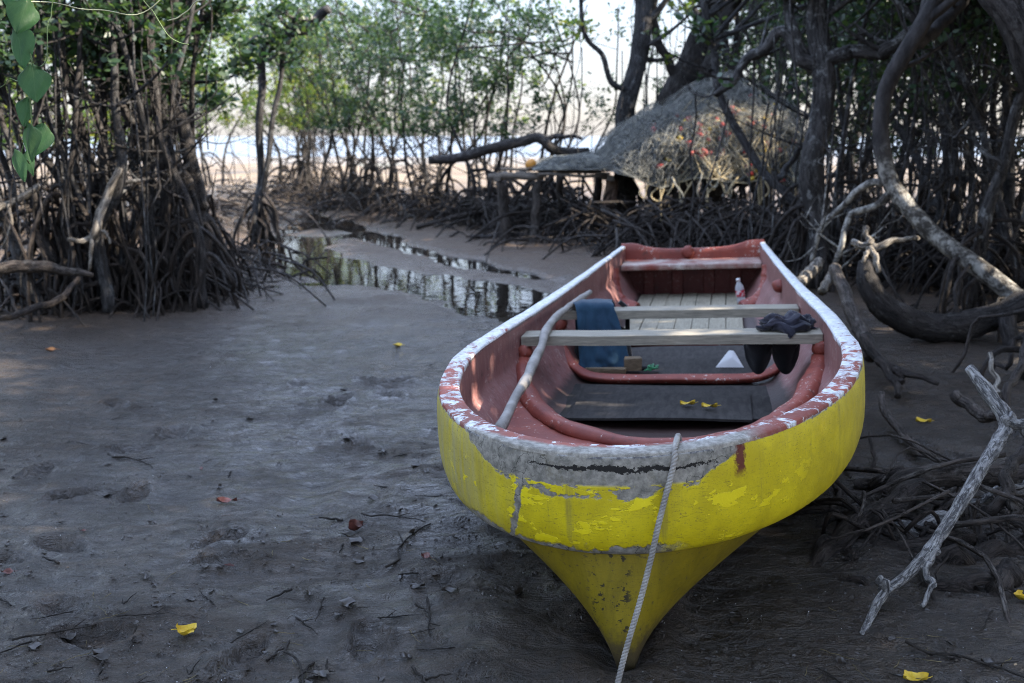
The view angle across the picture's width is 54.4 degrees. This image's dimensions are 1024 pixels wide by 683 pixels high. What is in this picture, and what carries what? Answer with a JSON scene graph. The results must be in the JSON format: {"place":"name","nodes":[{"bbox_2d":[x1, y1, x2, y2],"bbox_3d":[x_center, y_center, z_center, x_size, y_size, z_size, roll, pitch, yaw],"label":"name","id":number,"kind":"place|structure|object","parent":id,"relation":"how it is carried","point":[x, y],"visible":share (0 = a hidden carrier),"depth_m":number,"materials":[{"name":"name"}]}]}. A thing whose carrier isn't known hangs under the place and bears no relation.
{"place":"outdoors","nodes":[
{"label":"outdoors","id":0,"kind":"place"},
{"bbox_2d":[242,163,567,321],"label":"creek water","id":1,"kind":"structure","parent":0,"point":[501,302],"depth_m":11.80,"materials":[{"name":"black liquid"}]},
{"bbox_2d":[205,0,361,191],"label":"mangrove tree","id":2,"kind":"object","parent":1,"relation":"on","point":[282,168],"visible":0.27,"depth_m":26.23,"materials":[{"name":"green plant"}]},
{"bbox_2d":[302,0,542,218],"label":"mangrove tree","id":3,"kind":"object","parent":1,"relation":"on","point":[437,184],"visible":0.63,"depth_m":18.59,"materials":[{"name":"green plant"}]},
{"bbox_2d":[0,156,1023,682],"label":"mud ground","id":4,"kind":"structure","parent":0,"point":[286,350],"depth_m":4.31,"materials":[{"name":"soil"}]},
{"bbox_2d":[0,276,80,320],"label":"fallen branch","id":5,"kind":"object","parent":4,"relation":"on","point":[56,300],"visible":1,"depth_m":8.09,"materials":[{"name":"wood"}]},
{"bbox_2d":[0,16,88,221],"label":"mangrove tree","id":6,"kind":"object","parent":4,"relation":"on","point":[7,152],"visible":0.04,"depth_m":14.84,"materials":[{"name":"green plant"}]},
{"bbox_2d":[0,8,110,225],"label":"mangrove tree","id":7,"kind":"object","parent":4,"relation":"on","point":[20,187],"visible":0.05,"depth_m":16.92,"materials":[{"name":"green plant"}]},
{"bbox_2d":[0,0,142,321],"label":"mangrove tree","id":8,"kind":"object","parent":4,"relation":"on","point":[15,250],"visible":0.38,"depth_m":8.80,"materials":[{"name":"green plant"}]},
{"bbox_2d":[0,183,39,248],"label":"broken branch","id":9,"kind":"object","parent":8,"relation":"attached to","point":[22,196],"visible":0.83,"depth_m":8.59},
{"bbox_2d":[0,0,206,321],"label":"mangrove tree","id":10,"kind":"object","parent":4,"relation":"on","point":[39,227],"visible":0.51,"depth_m":8.90,"materials":[{"name":"brown plant"}]},
{"bbox_2d":[0,260,93,276],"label":"fallen branch","id":11,"kind":"object","parent":10,"relation":"on","point":[21,266],"visible":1,"depth_m":8.45,"materials":[{"name":"wood"}]},
{"bbox_2d":[15,0,203,210],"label":"mangrove tree","id":12,"kind":"object","parent":4,"relation":"on","point":[96,161],"visible":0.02,"depth_m":17.89,"materials":[{"name":"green plant"}]},
{"bbox_2d":[0,0,235,321],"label":"mangrove tree","id":13,"kind":"object","parent":4,"relation":"on","point":[111,20],"visible":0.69,"depth_m":8.92,"materials":[{"name":"brown plant"}]},
{"bbox_2d":[67,166,122,271],"bbox_3d":[-3.602,-1.071,8.682,0.518,0.899,0.178,-10,16,-41],"label":"broken branch","id":14,"kind":"object","parent":13,"relation":"hanging from","point":[96,230],"visible":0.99,"depth_m":8.68,"materials":[{"name":"wood"}]},
{"bbox_2d":[0,4,243,276],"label":"mangrove tree","id":15,"kind":"object","parent":4,"relation":"on","point":[131,223],"visible":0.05,"depth_m":10.47,"materials":[{"name":"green plant"}]},
{"bbox_2d":[13,0,277,314],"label":"mangrove tree","id":16,"kind":"object","parent":4,"relation":"on","point":[169,253],"visible":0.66,"depth_m":9.23,"materials":[{"name":"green plant"}]},
{"bbox_2d":[35,0,268,301],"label":"mangrove tree","id":17,"kind":"object","parent":4,"relation":"on","point":[205,221],"visible":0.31,"depth_m":9.74,"materials":[{"name":"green plant"}]},
{"bbox_2d":[68,0,236,285],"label":"mangrove tree","id":18,"kind":"object","parent":4,"relation":"on","point":[164,102],"visible":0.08,"depth_m":10.50,"materials":[{"name":"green plant"}]},
{"bbox_2d":[70,2,257,178],"bbox_3d":[-7.421,-5.732,20.602,4.388,6.061,3.791,-10,15,-39],"label":"mangrove tree","id":19,"kind":"object","parent":4,"relation":"on","point":[244,106],"visible":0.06,"depth_m":20.89,"materials":[{"name":"green plant"}]},
{"bbox_2d":[71,0,257,294],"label":"mangrove tree","id":20,"kind":"object","parent":4,"relation":"on","point":[191,95],"visible":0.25,"depth_m":9.81,"materials":[{"name":"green plant"}]},
{"bbox_2d":[0,232,335,326],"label":"root litter","id":21,"kind":"object","parent":4,"relation":"on","point":[263,261],"visible":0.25,"depth_m":9.82,"materials":[{"name":"brown plant"}]},
{"bbox_2d":[0,184,377,248],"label":"root litter","id":22,"kind":"object","parent":4,"relation":"on","point":[224,204],"visible":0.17,"depth_m":17.66,"materials":[{"name":"brown plant"}]},
{"bbox_2d":[144,4,244,196],"bbox_3d":[-7.976,-7.038,23.037,3.629,7.638,6.701,-3,12,-14],"label":"mangrove tree","id":23,"kind":"object","parent":4,"relation":"on","point":[213,49],"visible":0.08,"depth_m":22.91,"materials":[{"name":"green plant"}]},
{"bbox_2d":[130,0,277,185],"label":"mangrove tree","id":24,"kind":"object","parent":4,"relation":"on","point":[202,153],"visible":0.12,"depth_m":31.22,"materials":[{"name":"green plant"}]},
{"bbox_2d":[201,0,342,261],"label":"mangrove tree","id":25,"kind":"object","parent":4,"relation":"on","point":[258,226],"visible":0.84,"depth_m":12.90,"materials":[{"name":"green plant"}]},
{"bbox_2d":[235,0,371,182],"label":"mangrove tree","id":26,"kind":"object","parent":4,"relation":"on","point":[269,95],"visible":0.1,"depth_m":29.23,"materials":[{"name":"green plant"}]},
{"bbox_2d":[214,0,399,198],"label":"mangrove tree","id":27,"kind":"object","parent":4,"relation":"on","point":[307,177],"visible":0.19,"depth_m":24.65,"materials":[{"name":"green plant"}]},
{"bbox_2d":[289,0,413,181],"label":"mangrove tree","id":28,"kind":"object","parent":4,"relation":"on","point":[354,169],"visible":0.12,"depth_m":30.14,"materials":[{"name":"green plant"}]},
{"bbox_2d":[228,0,476,208],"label":"mangrove tree","id":29,"kind":"object","parent":4,"relation":"on","point":[331,118],"visible":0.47,"depth_m":21.85,"materials":[{"name":"green plant"}]},
{"bbox_2d":[266,0,485,214],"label":"mangrove tree","id":30,"kind":"object","parent":4,"relation":"on","point":[351,107],"visible":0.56,"depth_m":20.34,"materials":[{"name":"green plant"}]},
{"bbox_2d":[205,174,637,242],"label":"root litter","id":31,"kind":"object","parent":4,"relation":"on","point":[278,190],"visible":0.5,"depth_m":19.03,"materials":[{"name":"brown plant"}]},
{"bbox_2d":[353,0,489,188],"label":"mangrove tree","id":32,"kind":"object","parent":4,"relation":"on","point":[433,78],"visible":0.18,"depth_m":28.41,"materials":[{"name":"green plant"}]},
{"bbox_2d":[416,202,514,228],"bbox_3d":[-0.808,-2.199,17.327,1.756,0.463,0.108,-3,12,-13],"label":"fallen pole","id":33,"kind":"object","parent":4,"relation":"on","point":[451,217],"visible":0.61,"depth_m":17.25,"materials":[{"name":"brown plant"}]},
{"bbox_2d":[367,0,599,225],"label":"mangrove tree","id":34,"kind":"object","parent":4,"relation":"on","point":[490,188],"visible":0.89,"depth_m":17.23,"materials":[{"name":"green plant"}]},
{"bbox_2d":[418,0,586,191],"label":"mangrove tree","id":35,"kind":"object","parent":4,"relation":"on","point":[522,118],"visible":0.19,"depth_m":25.73,"materials":[{"name":"green plant"}]},
{"bbox_2d":[0,296,1023,682],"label":"mud casts","id":36,"kind":"object","parent":4,"relation":"on","point":[490,562],"visible":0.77,"depth_m":3.39,"materials":[{"name":"soil"}]},
{"bbox_2d":[395,0,647,218],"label":"mangrove tree","id":37,"kind":"object","parent":4,"relation":"on","point":[559,77],"visible":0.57,"depth_m":17.53,"materials":[{"name":"green plant"}]},
{"bbox_2d":[449,0,675,212],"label":"mangrove tree","id":38,"kind":"object","parent":4,"relation":"on","point":[551,191],"visible":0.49,"depth_m":17.27,"materials":[{"name":"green plant"}]},
{"bbox_2d":[555,0,692,226],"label":"mangrove tree","id":39,"kind":"object","parent":4,"relation":"on","point":[645,18],"visible":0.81,"depth_m":15.25,"materials":[{"name":"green plant"}]},
{"bbox_2d":[488,167,792,241],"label":"plank platform","id":40,"kind":"structure","parent":4,"relation":"on","point":[611,185],"depth_m":14.81,"materials":[{"name":"grey wood"}]},
{"bbox_2d":[526,70,807,221],"bbox_3d":[2.346,-2.937,14.991,4.298,2.225,2.352,0,12,0],"label":"net heap","id":41,"kind":"object","parent":40,"relation":"on","point":[650,147],"visible":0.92,"depth_m":14.16,"materials":[{"name":"fabric"}]},
{"bbox_2d":[428,132,589,164],"bbox_3d":[-0.046,-3.003,15.498,2.538,0.497,0.389,0,12,0],"label":"arching branch","id":42,"kind":"object","parent":41,"relation":"on","point":[545,142],"visible":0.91,"depth_m":15.37,"materials":[{"name":"brown plant"}]},
{"bbox_2d":[437,239,864,670],"bbox_3d":[0.923,0.098,5.719,1.726,0.760,5.871,0,11,12],"label":"fishing boat","id":43,"kind":"object","parent":4,"relation":"on","point":[563,476],"visible":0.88,"depth_m":3.56,"materials":[{"name":"yellow paint"}]},
{"bbox_2d":[495,290,592,428],"bbox_3d":[0.179,0.011,4.988,0.123,0.145,2.745,2,12,11],"label":"wooden pole","id":44,"kind":"object","parent":43,"relation":"on","point":[522,386],"visible":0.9,"depth_m":4.51,"materials":[{"name":"wood"}]},
{"bbox_2d":[573,298,658,370],"bbox_3d":[0.597,-0.048,5.830,0.477,0.387,0.433,0,12,0],"label":"canvas bag","id":45,"kind":"object","parent":43,"relation":"on","point":[596,314],"visible":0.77,"depth_m":5.74,"materials":[{"name":"blue fabric"}]},
{"bbox_2d":[624,356,641,370],"bbox_3d":[0.686,0.124,5.645,0.102,0.076,0.089,-2,11,5],"label":"wood block","id":46,"kind":"object","parent":43,"relation":"on","point":[632,363],"depth_m":5.61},
{"bbox_2d":[615,433,681,682],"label":"mooring rope","id":47,"kind":"object","parent":43,"relation":"attached to","point":[652,550],"visible":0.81,"depth_m":2.84,"materials":[{"name":"fabric"}]},
{"bbox_2d":[716,350,742,366],"bbox_3d":[1.248,0.097,5.710,0.163,0.098,0.088,0,11,12],"label":"plastic bailer","id":48,"kind":"object","parent":43,"relation":"on","point":[730,358],"visible":1,"depth_m":5.68,"materials":[{"name":"white"}]},
{"bbox_2d":[744,344,799,373],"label":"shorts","id":49,"kind":"object","parent":43,"relation":"hanging from","point":[784,356],"visible":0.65,"depth_m":5.04,"materials":[{"name":"black fabric"}]},
{"bbox_2d":[756,310,816,338],"bbox_3d":[1.356,-0.092,4.904,0.266,0.120,0.212,7,14,32],"label":"rag","id":50,"kind":"object","parent":43,"relation":"on","point":[790,323],"visible":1,"depth_m":4.85,"materials":[{"name":"black fabric"}]},
{"bbox_2d":[572,0,770,206],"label":"mangrove tree","id":51,"kind":"object","parent":4,"relation":"on","point":[623,7],"visible":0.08,"depth_m":20.40,"materials":[{"name":"green plant"}]},
{"bbox_2d":[598,0,781,220],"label":"mangrove tree","id":52,"kind":"object","parent":4,"relation":"on","point":[737,44],"visible":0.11,"depth_m":16.91,"materials":[{"name":"green plant"}]},
{"bbox_2d":[463,188,934,269],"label":"root litter","id":53,"kind":"object","parent":4,"relation":"on","point":[646,227],"visible":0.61,"depth_m":13.64,"materials":[{"name":"brown plant"}]},
{"bbox_2d":[644,0,811,219],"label":"mangrove tree","id":54,"kind":"object","parent":4,"relation":"on","point":[675,82],"visible":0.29,"depth_m":16.18,"materials":[{"name":"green plant"}]},
{"bbox_2d":[620,0,848,267],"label":"mangrove tree","id":55,"kind":"object","parent":4,"relation":"on","point":[709,25],"visible":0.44,"depth_m":12.24,"materials":[{"name":"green plant"}]},
{"bbox_2d":[669,0,811,210],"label":"mangrove tree","id":56,"kind":"object","parent":4,"relation":"on","point":[726,67],"visible":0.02,"depth_m":19.11,"materials":[{"name":"green plant"}]},
{"bbox_2d":[646,0,854,219],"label":"mangrove tree","id":57,"kind":"object","parent":4,"relation":"on","point":[753,188],"visible":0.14,"depth_m":16.45,"materials":[{"name":"green plant"}]},
{"bbox_2d":[721,0,861,205],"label":"mangrove tree","id":58,"kind":"object","parent":4,"relation":"on","point":[751,64],"visible":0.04,"depth_m":21.07,"materials":[{"name":"green plant"}]},
{"bbox_2d":[726,0,864,215],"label":"mangrove tree","id":59,"kind":"object","parent":4,"relation":"on","point":[760,67],"visible":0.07,"depth_m":18.15,"materials":[{"name":"green plant"}]},
{"bbox_2d":[797,257,823,285],"bbox_3d":[2.378,-0.545,7.949,0.120,0.194,0.703,7,13,30],"label":"broken pole","id":60,"kind":"object","parent":4,"relation":"on","point":[806,276],"visible":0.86,"depth_m":7.88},
{"bbox_2d":[682,0,963,291],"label":"mangrove tree","id":61,"kind":"object","parent":4,"relation":"on","point":[819,59],"visible":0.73,"depth_m":10.20,"materials":[{"name":"brown plant"}]},
{"bbox_2d":[747,0,909,206],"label":"mangrove tree","id":62,"kind":"object","parent":4,"relation":"on","point":[847,165],"visible":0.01,"depth_m":18.50,"materials":[{"name":"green plant"}]},
{"bbox_2d":[748,0,935,226],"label":"mangrove tree","id":63,"kind":"object","parent":4,"relation":"on","point":[850,130],"visible":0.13,"depth_m":16.93,"materials":[{"name":"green plant"}]},
{"bbox_2d":[815,534,870,585],"bbox_3d":[1.230,0.857,3.773,0.143,0.108,0.469,-1,12,-5],"label":"tangled root","id":64,"kind":"object","parent":4,"relation":"on","point":[822,539],"visible":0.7,"depth_m":3.67,"materials":[{"name":"brown plant"}]},
{"bbox_2d":[696,0,1000,272],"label":"mangrove tree","id":65,"kind":"object","parent":4,"relation":"on","point":[838,82],"visible":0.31,"depth_m":11.93,"materials":[{"name":"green plant"}]},
{"bbox_2d":[828,263,877,362],"bbox_3d":[2.405,-0.233,7.048,0.117,0.491,1.334,1,12,5],"label":"leaning pole","id":66,"kind":"object","parent":4,"relation":"on","point":[854,318],"visible":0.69,"depth_m":7.04,"materials":[{"name":"brown plant"}]},
{"bbox_2d":[748,0,960,209],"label":"mangrove tree","id":67,"kind":"object","parent":4,"relation":"on","point":[784,53],"visible":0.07,"depth_m":15.96,"materials":[{"name":"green plant"}]},
{"bbox_2d":[708,0,1002,282],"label":"mangrove tree","id":68,"kind":"object","parent":4,"relation":"on","point":[839,175],"visible":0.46,"depth_m":10.78,"materials":[{"name":"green plant"}]},
{"bbox_2d":[687,198,1023,311],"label":"root litter","id":69,"kind":"object","parent":4,"relation":"on","point":[904,267],"visible":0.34,"depth_m":10.56,"materials":[{"name":"brown plant"}]},
{"bbox_2d":[809,478,929,565],"bbox_3d":[1.392,0.780,4.064,1.073,0.239,0.138,-10,15,-40],"label":"tangled root","id":70,"kind":"object","parent":4,"relation":"on","point":[825,551],"visible":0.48,"depth_m":4.12,"materials":[{"name":"brown plant"}]},
{"bbox_2d":[854,465,908,490],"bbox_3d":[1.794,0.625,4.598,0.404,0.176,0.095,4,12,20],"label":"tangled root","id":71,"kind":"object","parent":4,"relation":"on","point":[873,483],"visible":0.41,"depth_m":4.61,"materials":[{"name":"brown plant"}]},
{"bbox_2d":[769,0,1017,228],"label":"mangrove tree","id":72,"kind":"object","parent":4,"relation":"on","point":[901,111],"visible":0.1,"depth_m":15.41,"materials":[{"name":"brown plant"}]},
{"bbox_2d":[858,332,938,398],"bbox_3d":[2.367,0.135,6.285,0.317,0.306,0.602,-4,12,-18],"label":"crooked branch","id":73,"kind":"object","parent":4,"relation":"on","point":[866,341],"visible":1,"depth_m":6.24,"materials":[{"name":"brown plant"}]},
{"bbox_2d":[774,479,1023,600],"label":"root litter","id":74,"kind":"object","parent":4,"relation":"on","point":[815,507],"visible":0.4,"depth_m":4.09,"materials":[{"name":"brown plant"}]},
{"bbox_2d":[775,0,1023,293],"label":"mangrove tree","id":75,"kind":"object","parent":4,"relation":"on","point":[1008,190],"visible":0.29,"depth_m":9.92,"materials":[{"name":"brown plant"}]},
{"bbox_2d":[783,0,1022,341],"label":"mangrove tree","id":76,"kind":"object","parent":4,"relation":"on","point":[930,23],"visible":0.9,"depth_m":8.25,"materials":[{"name":"brown plant"}]},
{"bbox_2d":[805,0,1002,237],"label":"mangrove tree","id":77,"kind":"object","parent":4,"relation":"on","point":[934,200],"visible":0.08,"depth_m":14.42,"materials":[{"name":"brown plant"}]},
{"bbox_2d":[877,391,943,462],"bbox_3d":[2.061,0.439,5.223,0.099,0.153,0.863,0,12,0],"label":"lying branch","id":78,"kind":"object","parent":4,"relation":"on","point":[893,422],"visible":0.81,"depth_m":5.28,"materials":[{"name":"brown plant"}]},
{"bbox_2d":[803,434,1023,622],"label":"root litter","id":79,"kind":"object","parent":4,"relation":"on","point":[1005,518],"visible":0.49,"depth_m":4.09,"materials":[{"name":"brown plant"}]},
{"bbox_2d":[807,0,1023,290],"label":"mangrove tree","id":80,"kind":"object","parent":4,"relation":"on","point":[945,186],"visible":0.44,"depth_m":10.27,"materials":[{"name":"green plant"}]},
{"bbox_2d":[828,462,1023,500],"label":"tangled root","id":81,"kind":"object","parent":4,"relation":"on","point":[950,476],"visible":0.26,"depth_m":4.42,"materials":[{"name":"brown plant"}]},
{"bbox_2d":[870,528,986,551],"bbox_3d":[1.689,0.821,4.024,0.491,0.134,0.143,0,12,0],"label":"tangled root","id":82,"kind":"object","parent":4,"relation":"on","point":[970,537],"visible":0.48,"depth_m":4.00,"materials":[{"name":"brown plant"}]},
{"bbox_2d":[893,510,965,535],"bbox_3d":[1.751,0.771,4.151,0.312,0.148,0.094,3,12,12],"label":"tangled root","id":83,"kind":"object","parent":4,"relation":"on","point":[931,517],"visible":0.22,"depth_m":4.13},
{"bbox_2d":[843,11,1023,215],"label":"mangrove tree","id":84,"kind":"object","parent":4,"relation":"on","point":[927,137],"visible":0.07,"depth_m":14.44,"materials":[{"name":"brown plant"}]},
{"bbox_2d":[850,0,1023,286],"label":"mangrove tree","id":85,"kind":"object","parent":4,"relation":"on","point":[965,175],"visible":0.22,"depth_m":10.22,"materials":[{"name":"brown plant"}]},
{"bbox_2d":[856,259,1023,341],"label":"curved log","id":86,"kind":"object","parent":4,"relation":"on","point":[887,309],"visible":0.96,"depth_m":7.80,"materials":[{"name":"wood"}]},
{"bbox_2d":[850,225,919,273],"bbox_3d":[2.881,-0.706,7.615,0.539,0.352,0.232,0,12,0],"label":"forked branch","id":87,"kind":"object","parent":86,"relation":"attached to","point":[870,247],"visible":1,"depth_m":7.59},
{"bbox_2d":[859,364,1023,634],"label":"forked driftwood","id":88,"kind":"object","parent":4,"relation":"on","point":[923,560],"visible":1,"depth_m":3.77,"materials":[{"name":"wood"}]},
{"bbox_2d":[865,0,1023,300],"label":"mangrove tree","id":89,"kind":"object","parent":4,"relation":"on","point":[1002,207],"visible":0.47,"depth_m":9.69,"materials":[{"name":"brown plant"}]},
{"bbox_2d":[920,572,992,592],"bbox_3d":[1.629,0.892,3.640,0.256,0.092,0.077,0,12,0],"label":"tangled root","id":90,"kind":"object","parent":4,"relation":"on","point":[970,583],"visible":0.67,"depth_m":3.62,"materials":[{"name":"brown plant"}]},
{"bbox_2d":[903,35,1023,313],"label":"mangrove tree","id":91,"kind":"object","parent":4,"relation":"on","point":[968,294],"visible":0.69,"depth_m":8.95,"materials":[{"name":"brown plant"}]},
{"bbox_2d":[904,640,1023,677],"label":"twig","id":92,"kind":"object","parent":4,"relation":"on","point":[991,664],"visible":1,"depth_m":3.09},
{"bbox_2d":[949,390,996,422],"bbox_3d":[2.483,0.355,5.341,0.072,0.130,0.329,-4,12,-19],"label":"lying branch","id":93,"kind":"object","parent":4,"relation":"on","point":[973,408],"visible":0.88,"depth_m":5.33,"materials":[{"name":"brown plant"}]},
{"bbox_2d":[932,534,1023,566],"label":"tangled root","id":94,"kind":"object","parent":4,"relation":"on","point":[958,554],"visible":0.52,"depth_m":3.89,"materials":[{"name":"brown plant"}]},
{"bbox_2d":[996,488,1023,533],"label":"tangled root","id":95,"kind":"object","parent":94,"relation":"on","point":[1013,507],"visible":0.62,"depth_m":4.00,"materials":[{"name":"brown plant"}]},
{"bbox_2d":[948,19,1023,289],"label":"mangrove tree","id":96,"kind":"object","parent":4,"relation":"on","point":[985,132],"visible":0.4,"depth_m":8.87,"materials":[{"name":"brown plant"}]},
{"bbox_2d":[950,0,1023,379],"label":"mangrove tree","id":97,"kind":"object","parent":4,"relation":"on","point":[1007,16],"visible":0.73,"depth_m":6.13,"materials":[{"name":"brown plant"}]},
{"bbox_2d":[962,20,1023,230],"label":"mangrove tree","id":98,"kind":"object","parent":4,"relation":"on","point":[1020,197],"visible":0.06,"depth_m":14.72,"materials":[{"name":"green plant"}]},
{"bbox_2d":[981,443,1023,516],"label":"tangled root","id":99,"kind":"object","parent":4,"relation":"on","point":[1006,476],"visible":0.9,"depth_m":4.14,"materials":[{"name":"brown plant"}]},
{"bbox_2d":[985,558,1023,598],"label":"tangled root","id":100,"kind":"object","parent":4,"relation":"on","point":[1010,572],"visible":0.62,"depth_m":3.63,"materials":[{"name":"plant"}]},
{"bbox_2d":[998,310,1020,345],"bbox_3d":[3.881,-0.069,7.767,0.147,0.352,0.270,0,12,0],"label":"log stub","id":101,"kind":"object","parent":4,"relation":"on","point":[1008,329],"visible":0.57,"depth_m":7.72,"materials":[{"name":"brown plant"}]},
{"bbox_2d":[997,342,1023,428],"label":"tangled root","id":102,"kind":"object","parent":4,"relation":"on","point":[1013,380],"visible":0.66,"depth_m":4.99,"materials":[{"name":"brown plant"}]},
{"bbox_3d":[-2.697,-1.287,-0.498,6.289,6.026,6.586,0,12,0],"label":"mangrove tree","id":103,"kind":"object","parent":4,"relation":"on","visible":0},
{"bbox_2d":[0,0,202,181],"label":"hanging vine","id":104,"kind":"object","parent":103,"relation":"hanging from","point":[34,81],"visible":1,"depth_m":2.69,"materials":[{"name":"green plant"}]},
{"bbox_2d":[0,0,1023,135],"label":"sky","id":105,"kind":"structure","parent":0,"point":[598,10],"materials":[{"name":"white"}]},
{"bbox_2d":[3,136,1022,157],"bbox_3d":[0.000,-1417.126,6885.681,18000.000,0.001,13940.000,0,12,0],"label":"sea","id":106,"kind":"structure","parent":0,"point":[239,147],"depth_m":201.32,"materials":[{"name":"grey liquid"}]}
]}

